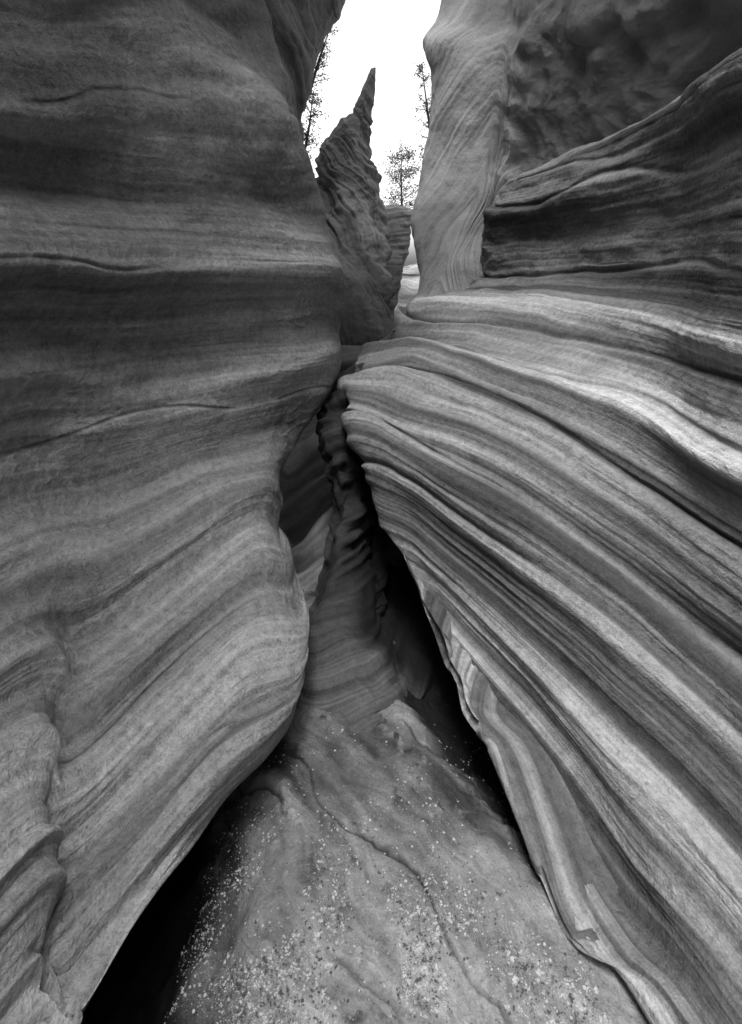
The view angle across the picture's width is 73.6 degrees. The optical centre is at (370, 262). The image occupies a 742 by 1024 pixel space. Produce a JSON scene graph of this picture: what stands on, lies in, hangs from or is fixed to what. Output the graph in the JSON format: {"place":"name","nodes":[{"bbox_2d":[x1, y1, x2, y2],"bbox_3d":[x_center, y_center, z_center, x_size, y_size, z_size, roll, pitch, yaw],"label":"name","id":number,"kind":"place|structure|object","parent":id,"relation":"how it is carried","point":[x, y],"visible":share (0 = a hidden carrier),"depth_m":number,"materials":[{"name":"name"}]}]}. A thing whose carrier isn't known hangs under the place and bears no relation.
{"place":"outdoors","nodes":[
{"label":"outdoors","id":0,"kind":"place"},
{"bbox_2d":[0,0,343,1023],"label":"canyon wall","id":1,"kind":"structure","parent":0,"point":[170,302],"depth_m":1.82,"materials":[{"name":"stone"}]},
{"bbox_2d":[302,88,328,174],"bbox_3d":[-1.098,-2.128,8.279,0.839,1.670,0.755,0,0,0],"label":"canyon shrub","id":2,"kind":"object","parent":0,"point":[307,132],"visible":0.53,"depth_m":8.16,"materials":[{"name":"black plant"}]},
{"bbox_2d":[310,24,340,94],"bbox_3d":[-0.829,-3.313,8.012,0.770,1.245,0.615,0,0,0],"label":"canyon shrub","id":3,"kind":"object","parent":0,"point":[320,60],"visible":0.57,"depth_m":7.96,"materials":[{"name":"black plant"}]},
{"bbox_2d":[81,529,649,1023],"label":"canyon floor","id":4,"kind":"structure","parent":0,"point":[139,983],"depth_m":1.32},
{"bbox_2d":[264,0,345,142],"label":"canyon wall","id":5,"kind":"structure","parent":4,"relation":"on","point":[302,29],"depth_m":6.81,"materials":[{"name":"grey stone"}]},
{"bbox_2d":[279,345,406,591],"bbox_3d":[-0.599,1.569,4.360,3.194,1.491,3.688,0,0,0],"label":"rock ledge","id":6,"kind":"object","parent":4,"relation":"on","point":[306,511],"visible":0.1,"depth_m":3.53,"materials":[{"name":"stone"}]},
{"bbox_2d":[296,362,454,732],"bbox_3d":[0.390,1.764,3.315,1.440,2.222,3.607,0,0,8],"label":"boulder","id":7,"kind":"object","parent":4,"relation":"on","point":[366,608],"visible":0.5,"depth_m":2.28,"materials":[{"name":"stone"}]},
{"bbox_2d":[385,204,412,312],"bbox_3d":[-0.047,0.343,10.745,1.961,3.114,3.705,0,0,0],"label":"rock pillar","id":8,"kind":"object","parent":4,"relation":"on","point":[398,225],"visible":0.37,"depth_m":9.94,"materials":[{"name":"stone"}]},
{"bbox_2d":[378,139,421,212],"bbox_3d":[0.602,-1.804,10.860,1.421,1.834,1.416,0,0,33],"label":"juniper tree","id":9,"kind":"object","parent":8,"relation":"on","point":[407,155],"visible":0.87,"depth_m":10.81,"materials":[{"name":"black plant"}]},
{"bbox_2d":[394,263,419,314],"bbox_3d":[1.300,0.859,16.484,8.233,2.141,6.032,0,0,0],"label":"rock mound","id":10,"kind":"object","parent":4,"relation":"on","point":[408,291],"visible":0.12,"depth_m":14.79,"materials":[{"name":"stone"}]},
{"bbox_2d":[301,0,440,265],"label":"sky","id":11,"kind":"structure","parent":0,"point":[387,36],"materials":[{"name":"white"}]},
{"bbox_2d":[164,707,608,1023],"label":"gravel","id":12,"kind":"structure","parent":0,"point":[278,993],"depth_m":1.15,"materials":[{"name":"grey gravel"}]},
{"bbox_2d":[337,48,741,1023],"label":"canyon wall","id":13,"kind":"structure","parent":0,"point":[541,420],"depth_m":1.77,"materials":[{"name":"stone"}]},
{"bbox_2d":[314,67,394,345],"bbox_3d":[-0.322,-0.798,7.297,1.410,5.444,4.547,0,0,-6],"label":"rock spire","id":14,"kind":"object","parent":13,"relation":"on","point":[348,179],"visible":0.6,"depth_m":7.56,"materials":[{"name":"stone"}]},
{"bbox_2d":[406,0,741,305],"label":"canyon wall","id":15,"kind":"structure","parent":0,"point":[518,87],"depth_m":4.74,"materials":[{"name":"stone"}]},
{"bbox_2d":[411,62,430,162],"bbox_3d":[0.858,-2.054,7.392,0.538,1.912,0.468,0,0,0],"label":"canyon shrub","id":16,"kind":"object","parent":15,"relation":"attached to","point":[425,102],"visible":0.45,"depth_m":7.40,"materials":[{"name":"black plant"}]}
]}

